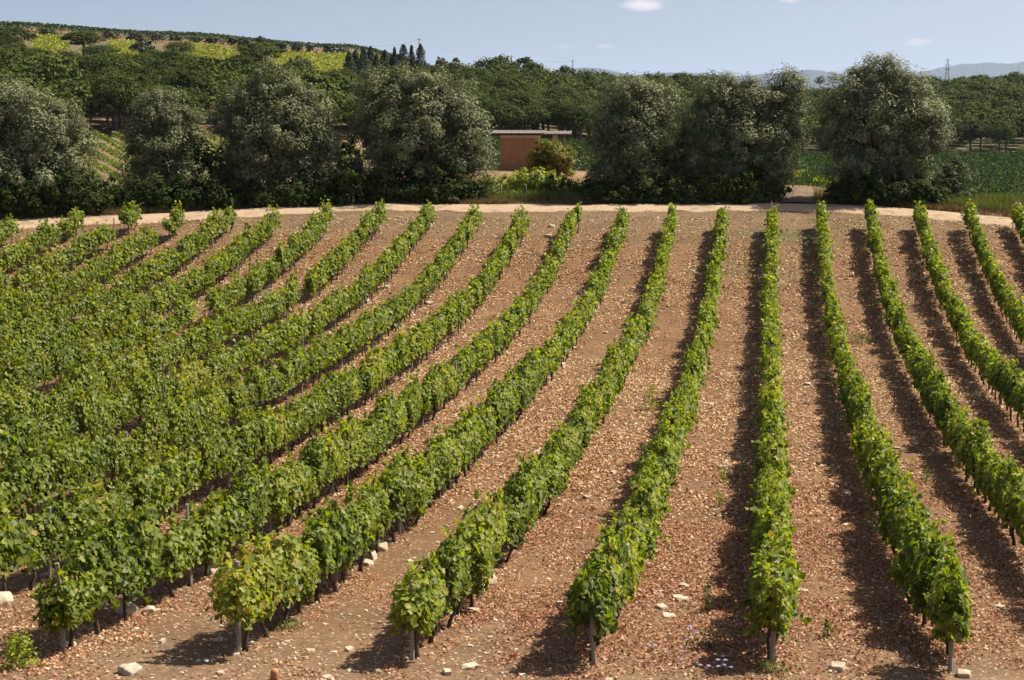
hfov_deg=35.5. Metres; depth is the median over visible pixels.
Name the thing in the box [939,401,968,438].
grape vine
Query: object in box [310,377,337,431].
grape vine
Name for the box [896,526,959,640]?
grape vine
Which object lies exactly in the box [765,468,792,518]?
grape vine
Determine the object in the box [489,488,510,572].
grape vine
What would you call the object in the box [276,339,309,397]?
grape vine
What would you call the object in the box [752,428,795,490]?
grape vine
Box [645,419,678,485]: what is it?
grape vine
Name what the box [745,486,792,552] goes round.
grape vine
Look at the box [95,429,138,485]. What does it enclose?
grape vine
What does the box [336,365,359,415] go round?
grape vine
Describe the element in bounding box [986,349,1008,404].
grape vine
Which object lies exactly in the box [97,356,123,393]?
grape vine
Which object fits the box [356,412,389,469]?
grape vine
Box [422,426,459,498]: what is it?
grape vine
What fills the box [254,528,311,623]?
grape vine
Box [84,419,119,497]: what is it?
grape vine
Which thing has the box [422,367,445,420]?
grape vine
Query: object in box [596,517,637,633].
grape vine
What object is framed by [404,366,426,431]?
grape vine
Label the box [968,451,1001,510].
grape vine
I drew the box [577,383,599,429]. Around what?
grape vine
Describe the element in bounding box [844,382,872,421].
grape vine
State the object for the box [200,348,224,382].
grape vine
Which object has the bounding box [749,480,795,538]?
grape vine
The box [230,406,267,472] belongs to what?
grape vine
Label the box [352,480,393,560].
grape vine
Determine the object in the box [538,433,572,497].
grape vine
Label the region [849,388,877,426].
grape vine
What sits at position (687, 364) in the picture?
grape vine
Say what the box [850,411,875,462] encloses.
grape vine
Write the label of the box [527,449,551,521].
grape vine
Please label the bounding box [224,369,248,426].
grape vine
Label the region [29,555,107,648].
grape vine
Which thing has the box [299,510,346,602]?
grape vine
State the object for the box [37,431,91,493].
grape vine
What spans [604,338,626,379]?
grape vine
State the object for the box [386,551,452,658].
grape vine
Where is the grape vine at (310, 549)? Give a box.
[291,532,323,613]
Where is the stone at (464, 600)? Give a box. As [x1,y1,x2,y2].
[449,595,466,604]
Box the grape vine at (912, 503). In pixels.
[895,492,929,546]
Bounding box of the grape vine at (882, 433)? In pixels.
[857,423,892,491]
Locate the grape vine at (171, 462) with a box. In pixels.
[150,444,193,515]
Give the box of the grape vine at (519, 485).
[502,462,537,550]
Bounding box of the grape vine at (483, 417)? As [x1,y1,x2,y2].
[469,400,490,463]
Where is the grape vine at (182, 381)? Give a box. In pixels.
[168,360,193,395]
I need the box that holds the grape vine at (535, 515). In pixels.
[521,488,538,540]
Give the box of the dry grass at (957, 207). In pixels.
[0,174,1023,218]
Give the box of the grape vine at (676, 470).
[652,426,680,478]
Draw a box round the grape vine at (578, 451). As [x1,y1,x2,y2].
[557,420,585,482]
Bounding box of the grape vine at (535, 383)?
[526,359,538,409]
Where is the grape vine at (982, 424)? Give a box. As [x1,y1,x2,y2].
[959,418,993,487]
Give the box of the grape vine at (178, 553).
[154,512,198,596]
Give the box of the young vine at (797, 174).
[790,169,807,186]
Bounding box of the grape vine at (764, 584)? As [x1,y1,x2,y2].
[743,550,796,660]
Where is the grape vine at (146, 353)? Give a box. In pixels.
[131,342,154,373]
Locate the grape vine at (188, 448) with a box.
[159,435,210,509]
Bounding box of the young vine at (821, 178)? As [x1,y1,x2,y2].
[810,174,836,185]
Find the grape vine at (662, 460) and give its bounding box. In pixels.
[647,442,676,489]
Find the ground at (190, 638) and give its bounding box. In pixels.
[0,26,1023,679]
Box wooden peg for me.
[270,668,278,679]
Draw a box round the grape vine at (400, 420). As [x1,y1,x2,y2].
[382,389,406,449]
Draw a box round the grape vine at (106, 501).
[69,475,124,536]
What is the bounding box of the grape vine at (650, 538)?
[615,504,656,561]
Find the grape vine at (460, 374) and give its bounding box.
[451,359,468,398]
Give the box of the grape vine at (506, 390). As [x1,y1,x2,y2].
[490,381,515,436]
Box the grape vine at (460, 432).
[443,424,477,483]
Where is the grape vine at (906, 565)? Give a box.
[897,517,943,625]
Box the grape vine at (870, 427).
[856,422,883,464]
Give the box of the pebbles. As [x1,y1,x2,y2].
[0,202,1023,679]
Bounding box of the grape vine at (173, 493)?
[145,462,184,527]
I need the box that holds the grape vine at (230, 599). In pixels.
[206,532,275,651]
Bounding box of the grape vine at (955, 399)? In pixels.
[933,393,959,411]
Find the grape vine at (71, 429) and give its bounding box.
[49,402,82,446]
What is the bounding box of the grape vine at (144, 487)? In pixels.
[119,451,169,513]
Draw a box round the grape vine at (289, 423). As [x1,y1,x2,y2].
[272,403,298,458]
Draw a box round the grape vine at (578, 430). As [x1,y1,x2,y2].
[567,421,582,475]
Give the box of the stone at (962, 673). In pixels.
[956,669,970,677]
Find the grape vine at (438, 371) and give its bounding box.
[425,362,447,412]
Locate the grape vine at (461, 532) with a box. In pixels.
[441,510,474,614]
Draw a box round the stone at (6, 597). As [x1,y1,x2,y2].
[0,591,13,605]
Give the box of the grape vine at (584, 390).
[575,383,601,415]
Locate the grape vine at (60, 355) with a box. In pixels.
[46,334,72,381]
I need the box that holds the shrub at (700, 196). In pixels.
[693,176,768,202]
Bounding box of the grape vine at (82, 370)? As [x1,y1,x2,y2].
[57,349,101,407]
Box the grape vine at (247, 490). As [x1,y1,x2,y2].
[223,466,265,548]
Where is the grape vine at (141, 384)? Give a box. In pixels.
[127,371,157,426]
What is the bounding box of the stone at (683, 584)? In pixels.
[678,583,688,586]
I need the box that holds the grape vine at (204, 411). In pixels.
[186,382,216,444]
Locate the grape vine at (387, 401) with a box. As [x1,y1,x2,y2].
[374,384,398,456]
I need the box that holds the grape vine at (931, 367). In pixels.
[916,355,938,393]
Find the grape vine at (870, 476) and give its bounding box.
[862,448,878,508]
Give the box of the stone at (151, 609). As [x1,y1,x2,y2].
[142,606,155,612]
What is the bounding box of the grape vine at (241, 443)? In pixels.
[215,426,250,478]
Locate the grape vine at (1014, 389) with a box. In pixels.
[1005,374,1023,426]
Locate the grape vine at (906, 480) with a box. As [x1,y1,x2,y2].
[885,469,912,499]
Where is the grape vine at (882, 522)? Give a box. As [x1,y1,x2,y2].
[868,477,916,556]
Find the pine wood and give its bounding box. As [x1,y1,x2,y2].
[0,52,1023,142]
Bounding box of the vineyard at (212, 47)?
[188,41,238,59]
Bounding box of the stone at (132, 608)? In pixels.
[115,602,140,616]
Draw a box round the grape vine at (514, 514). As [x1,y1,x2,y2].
[493,495,532,562]
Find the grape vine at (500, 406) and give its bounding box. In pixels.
[485,378,508,443]
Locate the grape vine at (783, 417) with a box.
[759,390,789,431]
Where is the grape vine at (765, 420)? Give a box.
[753,398,785,448]
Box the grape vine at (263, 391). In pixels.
[244,363,269,412]
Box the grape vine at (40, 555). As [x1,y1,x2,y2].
[5,510,57,590]
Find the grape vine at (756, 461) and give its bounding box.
[754,432,768,473]
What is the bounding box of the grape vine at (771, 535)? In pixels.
[760,514,784,551]
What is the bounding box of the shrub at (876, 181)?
[828,166,926,204]
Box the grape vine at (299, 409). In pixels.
[284,396,308,451]
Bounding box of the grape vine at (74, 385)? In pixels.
[54,373,85,406]
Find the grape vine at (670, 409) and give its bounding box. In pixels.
[652,396,690,448]
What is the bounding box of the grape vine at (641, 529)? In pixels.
[623,501,648,567]
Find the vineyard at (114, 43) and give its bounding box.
[107,38,138,55]
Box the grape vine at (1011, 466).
[993,454,1020,535]
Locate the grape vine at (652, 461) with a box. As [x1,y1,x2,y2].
[642,450,668,505]
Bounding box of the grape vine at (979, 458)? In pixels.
[966,437,999,503]
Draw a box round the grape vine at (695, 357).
[677,353,706,391]
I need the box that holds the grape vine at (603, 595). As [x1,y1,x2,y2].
[564,551,620,660]
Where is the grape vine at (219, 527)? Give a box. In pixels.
[183,491,236,577]
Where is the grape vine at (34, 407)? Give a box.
[13,377,43,418]
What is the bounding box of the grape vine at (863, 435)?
[859,430,866,458]
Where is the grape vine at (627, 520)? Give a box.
[610,504,645,577]
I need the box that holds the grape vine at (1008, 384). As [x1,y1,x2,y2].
[1000,358,1023,420]
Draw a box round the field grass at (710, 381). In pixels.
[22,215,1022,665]
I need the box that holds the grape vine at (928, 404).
[921,369,951,429]
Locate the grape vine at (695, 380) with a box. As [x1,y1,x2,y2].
[671,365,701,400]
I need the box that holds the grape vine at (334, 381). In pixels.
[316,370,342,426]
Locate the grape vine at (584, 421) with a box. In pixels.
[564,394,595,448]
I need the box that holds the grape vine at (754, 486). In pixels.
[748,460,791,503]
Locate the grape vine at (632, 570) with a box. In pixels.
[596,524,639,603]
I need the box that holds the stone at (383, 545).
[369,539,387,550]
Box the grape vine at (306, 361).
[298,342,312,381]
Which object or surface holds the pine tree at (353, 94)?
on the ground at (190, 638)
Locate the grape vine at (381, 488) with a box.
[358,467,393,552]
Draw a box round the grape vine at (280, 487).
[265,464,295,535]
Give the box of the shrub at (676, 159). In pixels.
[646,133,720,199]
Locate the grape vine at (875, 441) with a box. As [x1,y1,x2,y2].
[852,429,898,483]
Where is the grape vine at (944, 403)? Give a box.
[932,383,954,447]
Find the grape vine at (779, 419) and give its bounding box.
[752,409,787,451]
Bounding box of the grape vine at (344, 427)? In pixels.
[334,413,366,485]
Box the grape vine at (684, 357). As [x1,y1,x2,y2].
[679,344,703,380]
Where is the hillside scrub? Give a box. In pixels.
[0,24,428,71]
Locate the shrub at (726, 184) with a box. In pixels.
[692,168,776,202]
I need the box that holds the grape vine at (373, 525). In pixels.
[347,475,380,571]
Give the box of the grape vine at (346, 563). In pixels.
[336,507,370,581]
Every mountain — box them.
[553,68,994,89]
[911,62,1023,75]
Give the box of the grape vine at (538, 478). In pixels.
[517,451,546,531]
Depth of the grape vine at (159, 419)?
39.46 m
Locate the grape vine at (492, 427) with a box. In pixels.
[477,394,500,457]
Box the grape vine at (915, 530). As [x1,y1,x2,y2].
[900,508,950,615]
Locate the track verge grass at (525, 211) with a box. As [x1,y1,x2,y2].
[16,201,1015,231]
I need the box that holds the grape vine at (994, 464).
[972,457,1018,519]
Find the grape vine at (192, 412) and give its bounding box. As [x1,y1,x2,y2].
[177,386,200,441]
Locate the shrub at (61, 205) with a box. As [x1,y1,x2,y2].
[0,175,91,214]
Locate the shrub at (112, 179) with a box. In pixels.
[90,175,126,204]
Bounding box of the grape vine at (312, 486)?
[295,462,320,517]
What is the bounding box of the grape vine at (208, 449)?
[192,410,225,499]
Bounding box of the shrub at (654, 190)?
[582,163,707,203]
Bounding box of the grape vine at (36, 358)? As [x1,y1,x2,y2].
[15,346,52,393]
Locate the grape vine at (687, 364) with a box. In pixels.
[682,360,699,393]
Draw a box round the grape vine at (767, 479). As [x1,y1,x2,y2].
[746,462,792,527]
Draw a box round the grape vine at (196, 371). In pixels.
[175,352,202,397]
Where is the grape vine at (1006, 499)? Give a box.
[993,468,1023,545]
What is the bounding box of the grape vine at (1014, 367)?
[998,358,1023,415]
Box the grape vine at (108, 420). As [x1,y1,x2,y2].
[81,394,115,436]
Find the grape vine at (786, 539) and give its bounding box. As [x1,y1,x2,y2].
[776,533,801,579]
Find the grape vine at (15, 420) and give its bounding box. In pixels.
[0,404,33,461]
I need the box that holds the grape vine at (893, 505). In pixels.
[882,474,920,549]
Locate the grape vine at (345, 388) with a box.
[336,369,356,417]
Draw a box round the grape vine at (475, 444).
[454,402,482,476]
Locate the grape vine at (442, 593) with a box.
[408,550,450,643]
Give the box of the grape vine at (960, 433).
[954,405,974,474]
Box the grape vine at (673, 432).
[655,413,685,467]
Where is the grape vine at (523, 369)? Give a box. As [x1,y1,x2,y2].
[512,360,536,415]
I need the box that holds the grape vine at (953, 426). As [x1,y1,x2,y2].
[940,407,968,466]
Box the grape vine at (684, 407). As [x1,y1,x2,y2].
[670,391,693,431]
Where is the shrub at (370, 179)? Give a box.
[347,173,397,198]
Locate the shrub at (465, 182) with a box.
[386,164,482,199]
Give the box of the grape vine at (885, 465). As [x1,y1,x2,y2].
[868,448,901,507]
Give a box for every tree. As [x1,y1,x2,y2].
[0,25,40,41]
[0,35,35,55]
[0,46,15,64]
[0,73,111,208]
[1,45,26,56]
[2,48,27,61]
[26,47,54,55]
[57,49,84,61]
[59,30,106,56]
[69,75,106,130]
[78,44,120,54]
[79,46,118,70]
[81,53,142,73]
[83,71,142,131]
[86,70,114,115]
[92,75,116,120]
[94,67,126,114]
[95,84,127,130]
[102,72,132,124]
[107,84,210,189]
[115,50,155,67]
[120,82,164,109]
[122,65,136,74]
[125,38,156,52]
[128,66,157,75]
[130,73,154,83]
[136,48,166,57]
[136,77,173,111]
[142,57,185,71]
[144,71,184,85]
[146,84,182,98]
[149,49,181,58]
[150,66,182,84]
[160,48,192,60]
[163,40,197,53]
[164,90,204,117]
[166,68,209,92]
[171,56,197,63]
[177,86,213,124]
[187,54,204,59]
[206,58,346,188]
[229,54,259,67]
[233,42,287,58]
[233,47,269,63]
[261,62,280,74]
[281,61,313,69]
[283,55,316,68]
[325,68,357,77]
[332,95,360,133]
[338,110,367,135]
[341,89,364,129]
[342,51,356,74]
[342,60,500,186]
[350,49,360,71]
[351,74,373,83]
[356,48,370,79]
[357,66,387,76]
[364,46,374,66]
[368,65,397,78]
[372,53,380,66]
[379,49,389,68]
[390,47,397,67]
[397,44,411,70]
[407,45,415,70]
[412,43,429,73]
[432,71,453,84]
[436,61,473,73]
[443,77,485,97]
[449,69,477,77]
[451,69,481,83]
[459,67,491,75]
[467,92,494,100]
[472,69,490,76]
[472,81,495,90]
[472,86,490,92]
[473,97,502,135]
[477,100,527,137]
[480,74,504,88]
[486,88,509,129]
[488,75,521,91]
[488,111,527,129]
[490,90,515,129]
[495,89,544,129]
[497,71,527,86]
[503,91,538,129]
[508,103,551,129]
[513,90,542,129]
[519,85,532,91]
[525,83,547,92]
[526,98,555,129]
[539,97,551,137]
[541,102,550,139]
[543,98,572,138]
[543,120,565,137]
[544,84,578,130]
[551,104,590,138]
[553,96,581,139]
[554,93,591,137]
[556,102,593,138]
[557,101,598,141]
[562,92,593,101]
[571,87,588,93]
[583,71,687,189]
[658,122,681,141]
[666,62,815,194]
[667,129,683,143]
[672,108,696,120]
[799,124,818,149]
[810,49,956,187]
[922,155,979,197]
[940,120,964,152]
[958,115,985,151]
[971,123,994,152]
[980,120,1017,150]
[997,121,1020,152]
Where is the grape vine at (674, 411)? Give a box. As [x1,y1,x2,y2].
[663,405,684,457]
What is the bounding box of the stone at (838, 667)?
[827,661,845,672]
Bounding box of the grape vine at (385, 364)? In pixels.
[372,347,389,391]
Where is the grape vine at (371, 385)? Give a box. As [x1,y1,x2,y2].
[355,360,378,405]
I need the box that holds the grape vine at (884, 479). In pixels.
[865,469,907,517]
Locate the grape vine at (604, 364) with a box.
[600,357,615,413]
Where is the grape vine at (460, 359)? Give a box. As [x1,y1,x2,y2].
[449,349,469,393]
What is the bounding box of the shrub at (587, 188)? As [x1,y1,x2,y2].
[578,173,648,200]
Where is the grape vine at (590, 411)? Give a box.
[576,396,597,433]
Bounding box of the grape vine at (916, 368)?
[911,352,925,392]
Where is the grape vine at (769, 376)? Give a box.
[755,369,786,402]
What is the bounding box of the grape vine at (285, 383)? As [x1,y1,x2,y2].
[268,366,290,405]
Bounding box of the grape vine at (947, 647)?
[925,572,972,654]
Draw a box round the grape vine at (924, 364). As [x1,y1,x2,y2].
[913,349,934,391]
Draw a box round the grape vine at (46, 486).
[20,434,59,512]
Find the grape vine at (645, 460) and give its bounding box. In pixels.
[626,445,671,488]
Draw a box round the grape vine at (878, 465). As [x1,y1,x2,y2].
[873,439,900,497]
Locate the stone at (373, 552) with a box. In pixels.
[360,550,376,560]
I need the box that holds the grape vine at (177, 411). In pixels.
[161,394,190,451]
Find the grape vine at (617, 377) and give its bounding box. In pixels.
[605,360,620,393]
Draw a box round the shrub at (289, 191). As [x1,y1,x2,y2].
[230,170,340,204]
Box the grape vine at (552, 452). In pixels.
[542,438,568,505]
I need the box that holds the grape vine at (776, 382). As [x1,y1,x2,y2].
[757,377,790,411]
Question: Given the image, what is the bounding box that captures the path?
[780,187,813,202]
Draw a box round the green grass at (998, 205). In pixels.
[7,166,1023,213]
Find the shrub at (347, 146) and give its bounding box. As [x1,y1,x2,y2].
[335,127,379,181]
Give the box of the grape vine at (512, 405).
[502,381,516,431]
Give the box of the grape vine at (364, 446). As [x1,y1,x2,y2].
[350,422,377,477]
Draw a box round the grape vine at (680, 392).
[668,385,696,427]
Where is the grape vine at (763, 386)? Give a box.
[756,379,784,407]
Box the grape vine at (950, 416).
[938,408,969,448]
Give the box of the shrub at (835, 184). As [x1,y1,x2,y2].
[820,167,922,202]
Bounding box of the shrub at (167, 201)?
[117,176,246,208]
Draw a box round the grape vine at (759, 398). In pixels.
[751,382,766,413]
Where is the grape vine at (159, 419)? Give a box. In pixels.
[140,386,175,450]
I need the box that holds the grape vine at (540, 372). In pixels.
[532,357,543,399]
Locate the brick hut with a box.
[490,130,571,170]
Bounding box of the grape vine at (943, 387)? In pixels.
[930,378,954,434]
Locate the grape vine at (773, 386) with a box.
[758,385,784,422]
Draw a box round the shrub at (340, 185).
[221,154,367,205]
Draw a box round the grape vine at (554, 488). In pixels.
[534,453,571,514]
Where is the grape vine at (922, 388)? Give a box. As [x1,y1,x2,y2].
[917,370,936,417]
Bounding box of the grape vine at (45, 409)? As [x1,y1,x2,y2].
[31,388,55,420]
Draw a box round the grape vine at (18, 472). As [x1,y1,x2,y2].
[0,449,41,525]
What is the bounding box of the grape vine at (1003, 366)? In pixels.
[996,359,1015,410]
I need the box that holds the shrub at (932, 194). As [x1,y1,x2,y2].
[907,178,952,206]
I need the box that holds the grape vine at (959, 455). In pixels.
[948,428,968,481]
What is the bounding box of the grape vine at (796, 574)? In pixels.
[764,530,806,618]
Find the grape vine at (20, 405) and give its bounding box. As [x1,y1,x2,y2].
[0,385,30,425]
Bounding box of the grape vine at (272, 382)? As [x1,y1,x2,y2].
[247,358,285,411]
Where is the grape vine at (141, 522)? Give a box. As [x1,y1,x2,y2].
[120,503,171,607]
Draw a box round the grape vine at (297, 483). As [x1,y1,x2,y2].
[273,446,307,526]
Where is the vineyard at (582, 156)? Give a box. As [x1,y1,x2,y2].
[476,136,600,170]
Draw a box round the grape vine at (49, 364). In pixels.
[39,348,57,393]
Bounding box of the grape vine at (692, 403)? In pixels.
[680,392,698,438]
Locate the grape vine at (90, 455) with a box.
[60,433,106,495]
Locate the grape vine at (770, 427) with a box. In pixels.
[754,417,787,456]
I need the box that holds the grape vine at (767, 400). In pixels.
[755,390,787,432]
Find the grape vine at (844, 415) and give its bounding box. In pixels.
[842,384,871,424]
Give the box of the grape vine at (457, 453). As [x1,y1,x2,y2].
[437,423,465,490]
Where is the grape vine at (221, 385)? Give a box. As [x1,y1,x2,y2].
[206,375,235,423]
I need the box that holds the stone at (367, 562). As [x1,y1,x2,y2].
[363,558,373,565]
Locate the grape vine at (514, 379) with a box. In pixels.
[500,366,526,426]
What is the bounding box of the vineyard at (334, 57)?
[271,50,359,71]
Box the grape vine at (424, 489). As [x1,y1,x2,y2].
[408,468,434,525]
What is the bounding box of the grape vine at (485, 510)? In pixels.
[463,490,503,593]
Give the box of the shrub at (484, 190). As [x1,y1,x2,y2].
[453,177,494,199]
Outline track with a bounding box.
[0,203,1014,228]
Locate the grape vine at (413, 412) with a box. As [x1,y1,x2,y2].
[394,384,420,438]
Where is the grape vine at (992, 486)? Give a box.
[981,454,1013,527]
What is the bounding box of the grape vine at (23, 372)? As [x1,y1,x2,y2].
[0,353,38,388]
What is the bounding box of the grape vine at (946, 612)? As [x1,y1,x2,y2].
[923,535,972,669]
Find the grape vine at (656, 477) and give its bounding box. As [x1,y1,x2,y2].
[626,464,670,521]
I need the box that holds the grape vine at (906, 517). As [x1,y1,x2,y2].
[883,493,920,551]
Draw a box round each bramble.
[482,166,567,191]
[538,175,593,192]
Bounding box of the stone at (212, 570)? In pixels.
[201,565,219,575]
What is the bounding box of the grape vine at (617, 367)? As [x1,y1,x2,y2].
[601,354,623,402]
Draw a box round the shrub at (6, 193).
[0,169,53,215]
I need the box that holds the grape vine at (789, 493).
[750,467,796,510]
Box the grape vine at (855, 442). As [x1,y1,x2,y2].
[846,409,879,459]
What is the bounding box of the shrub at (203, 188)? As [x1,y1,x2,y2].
[165,182,229,204]
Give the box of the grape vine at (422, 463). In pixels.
[411,447,438,516]
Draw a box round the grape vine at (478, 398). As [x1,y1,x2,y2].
[476,388,496,450]
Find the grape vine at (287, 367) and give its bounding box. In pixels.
[269,351,300,401]
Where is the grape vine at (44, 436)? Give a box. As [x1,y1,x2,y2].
[16,415,50,458]
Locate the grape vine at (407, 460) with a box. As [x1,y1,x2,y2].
[386,444,425,533]
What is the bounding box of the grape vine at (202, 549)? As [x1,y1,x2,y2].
[165,507,212,586]
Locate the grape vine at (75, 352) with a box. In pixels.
[61,337,83,374]
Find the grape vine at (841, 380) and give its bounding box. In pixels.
[834,361,858,396]
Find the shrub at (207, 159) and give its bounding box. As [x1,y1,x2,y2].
[189,137,239,196]
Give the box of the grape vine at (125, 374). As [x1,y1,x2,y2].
[109,344,135,386]
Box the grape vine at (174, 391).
[156,368,181,403]
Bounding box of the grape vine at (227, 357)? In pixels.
[207,344,236,381]
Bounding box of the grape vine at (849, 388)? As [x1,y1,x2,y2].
[840,374,873,411]
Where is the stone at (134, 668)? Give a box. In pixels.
[117,662,141,675]
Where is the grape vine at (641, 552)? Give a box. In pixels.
[618,513,648,611]
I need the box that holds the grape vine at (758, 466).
[754,437,794,477]
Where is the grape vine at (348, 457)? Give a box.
[328,429,355,492]
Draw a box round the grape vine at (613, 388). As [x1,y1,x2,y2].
[596,363,617,419]
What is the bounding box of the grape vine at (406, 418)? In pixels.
[396,393,411,444]
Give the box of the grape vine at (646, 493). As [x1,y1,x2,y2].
[628,477,668,545]
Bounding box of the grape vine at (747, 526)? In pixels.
[744,483,792,536]
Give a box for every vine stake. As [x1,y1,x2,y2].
[48,507,51,579]
[55,562,65,649]
[185,504,192,585]
[227,433,230,487]
[235,561,240,653]
[269,501,271,532]
[285,400,287,453]
[333,506,340,590]
[398,469,400,535]
[409,580,414,659]
[440,439,443,495]
[453,361,456,400]
[477,402,480,458]
[588,573,595,664]
[770,571,779,662]
[948,580,954,672]
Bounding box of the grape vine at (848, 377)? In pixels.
[837,371,871,402]
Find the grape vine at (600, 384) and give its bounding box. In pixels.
[589,378,613,429]
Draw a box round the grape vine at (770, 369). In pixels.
[762,364,784,390]
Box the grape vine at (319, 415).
[298,387,326,437]
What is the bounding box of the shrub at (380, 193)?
[351,157,465,201]
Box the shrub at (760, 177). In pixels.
[713,166,791,200]
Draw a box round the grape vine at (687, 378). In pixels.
[677,369,696,402]
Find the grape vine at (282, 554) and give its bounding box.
[238,525,301,637]
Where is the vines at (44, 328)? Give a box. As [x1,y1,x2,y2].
[0,196,1023,590]
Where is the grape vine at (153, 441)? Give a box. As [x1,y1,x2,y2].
[128,417,164,471]
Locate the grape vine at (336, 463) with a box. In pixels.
[319,420,345,496]
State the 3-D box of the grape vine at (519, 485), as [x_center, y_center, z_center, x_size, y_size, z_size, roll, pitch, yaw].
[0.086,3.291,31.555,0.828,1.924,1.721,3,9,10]
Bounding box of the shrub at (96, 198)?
[35,168,114,213]
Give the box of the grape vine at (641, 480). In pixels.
[627,470,660,527]
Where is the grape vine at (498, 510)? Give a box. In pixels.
[479,486,509,576]
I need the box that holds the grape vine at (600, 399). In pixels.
[587,377,605,434]
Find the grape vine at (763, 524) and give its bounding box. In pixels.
[745,495,790,563]
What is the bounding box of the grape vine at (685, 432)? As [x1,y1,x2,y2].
[676,400,691,439]
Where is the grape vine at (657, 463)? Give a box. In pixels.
[635,455,670,512]
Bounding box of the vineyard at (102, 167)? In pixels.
[82,130,237,181]
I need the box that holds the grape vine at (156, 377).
[143,361,169,404]
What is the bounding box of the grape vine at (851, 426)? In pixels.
[845,392,878,434]
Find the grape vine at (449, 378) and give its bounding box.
[436,358,457,408]
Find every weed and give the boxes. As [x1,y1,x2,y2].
[0,630,42,671]
[266,617,302,631]
[514,537,532,544]
[642,386,659,409]
[691,626,725,650]
[700,583,713,612]
[715,491,723,506]
[719,465,726,482]
[754,657,787,677]
[820,616,833,638]
[850,333,872,343]
[919,468,932,483]
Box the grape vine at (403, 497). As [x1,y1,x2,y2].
[372,456,422,541]
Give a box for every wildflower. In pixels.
[646,643,683,664]
[685,625,698,646]
[698,655,732,673]
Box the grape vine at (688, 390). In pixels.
[678,381,698,413]
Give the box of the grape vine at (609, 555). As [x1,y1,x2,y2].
[582,537,630,646]
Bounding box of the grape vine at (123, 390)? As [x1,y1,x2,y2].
[112,382,142,431]
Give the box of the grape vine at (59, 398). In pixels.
[44,382,72,417]
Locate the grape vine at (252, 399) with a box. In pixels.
[235,372,258,417]
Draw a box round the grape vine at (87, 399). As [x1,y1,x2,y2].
[68,378,105,437]
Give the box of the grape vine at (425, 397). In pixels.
[418,373,433,421]
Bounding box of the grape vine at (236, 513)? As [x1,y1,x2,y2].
[199,473,253,564]
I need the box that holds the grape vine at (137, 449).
[119,428,149,473]
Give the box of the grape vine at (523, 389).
[514,367,531,420]
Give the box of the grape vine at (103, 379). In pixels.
[84,358,111,396]
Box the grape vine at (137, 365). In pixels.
[121,351,147,385]
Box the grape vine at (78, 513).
[52,478,100,562]
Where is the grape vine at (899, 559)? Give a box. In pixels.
[885,530,912,604]
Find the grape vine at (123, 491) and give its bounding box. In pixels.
[97,463,139,529]
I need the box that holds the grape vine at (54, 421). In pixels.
[27,411,74,453]
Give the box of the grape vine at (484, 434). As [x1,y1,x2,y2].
[456,407,487,470]
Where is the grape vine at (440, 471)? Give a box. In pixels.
[423,441,450,507]
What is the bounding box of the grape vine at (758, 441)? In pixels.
[751,433,789,471]
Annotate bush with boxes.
[39,26,57,34]
[102,28,119,38]
[126,30,147,39]
[148,32,165,39]
[169,34,182,40]
[189,35,202,41]
[203,34,220,42]
[227,37,237,44]
[237,37,250,45]
[254,36,266,44]
[278,42,287,49]
[290,41,302,51]
[305,43,313,51]
[322,43,336,53]
[336,45,348,53]
[435,57,447,68]
[477,169,514,194]
[523,137,577,175]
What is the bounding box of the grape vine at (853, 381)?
[842,376,861,416]
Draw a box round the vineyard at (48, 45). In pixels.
[31,32,69,54]
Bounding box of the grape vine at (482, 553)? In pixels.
[455,508,494,606]
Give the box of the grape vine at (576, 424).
[553,414,588,452]
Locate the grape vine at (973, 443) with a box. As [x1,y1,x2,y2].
[962,422,995,495]
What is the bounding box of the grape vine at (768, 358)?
[756,348,783,385]
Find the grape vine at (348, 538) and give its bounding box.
[315,480,364,592]
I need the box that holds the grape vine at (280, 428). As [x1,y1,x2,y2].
[266,404,289,464]
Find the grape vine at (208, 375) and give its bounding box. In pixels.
[190,358,217,393]
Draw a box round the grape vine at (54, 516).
[27,487,75,578]
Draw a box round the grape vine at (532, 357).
[516,345,543,404]
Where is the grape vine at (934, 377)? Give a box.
[920,370,947,403]
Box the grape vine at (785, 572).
[734,538,810,646]
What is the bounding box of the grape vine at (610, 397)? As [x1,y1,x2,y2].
[602,371,615,423]
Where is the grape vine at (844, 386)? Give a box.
[837,372,866,405]
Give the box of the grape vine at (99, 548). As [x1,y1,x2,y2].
[58,510,131,634]
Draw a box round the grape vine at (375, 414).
[365,402,393,463]
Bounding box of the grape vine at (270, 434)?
[248,406,281,467]
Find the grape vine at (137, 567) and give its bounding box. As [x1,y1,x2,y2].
[104,531,151,620]
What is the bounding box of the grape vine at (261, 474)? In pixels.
[241,456,277,538]
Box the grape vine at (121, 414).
[99,387,136,428]
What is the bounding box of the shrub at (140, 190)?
[107,167,202,207]
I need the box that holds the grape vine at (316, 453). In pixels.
[294,428,334,508]
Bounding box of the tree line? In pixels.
[0,21,438,68]
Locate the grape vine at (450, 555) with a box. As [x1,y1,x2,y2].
[429,529,472,628]
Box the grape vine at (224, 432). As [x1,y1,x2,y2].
[206,417,237,490]
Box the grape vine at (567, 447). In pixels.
[543,427,578,486]
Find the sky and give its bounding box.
[0,0,1023,75]
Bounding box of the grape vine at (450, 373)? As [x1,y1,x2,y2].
[443,361,457,403]
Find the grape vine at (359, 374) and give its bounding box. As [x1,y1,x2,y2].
[347,363,370,408]
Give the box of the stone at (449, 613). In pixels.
[446,611,459,616]
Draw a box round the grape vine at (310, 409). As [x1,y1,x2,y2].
[294,387,317,444]
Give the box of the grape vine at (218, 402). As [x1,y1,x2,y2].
[196,376,227,423]
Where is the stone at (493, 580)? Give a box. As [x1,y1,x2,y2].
[482,574,496,585]
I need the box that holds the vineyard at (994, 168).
[661,146,1023,194]
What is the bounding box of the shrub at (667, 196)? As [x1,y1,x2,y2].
[619,178,688,202]
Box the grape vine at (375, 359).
[357,344,386,400]

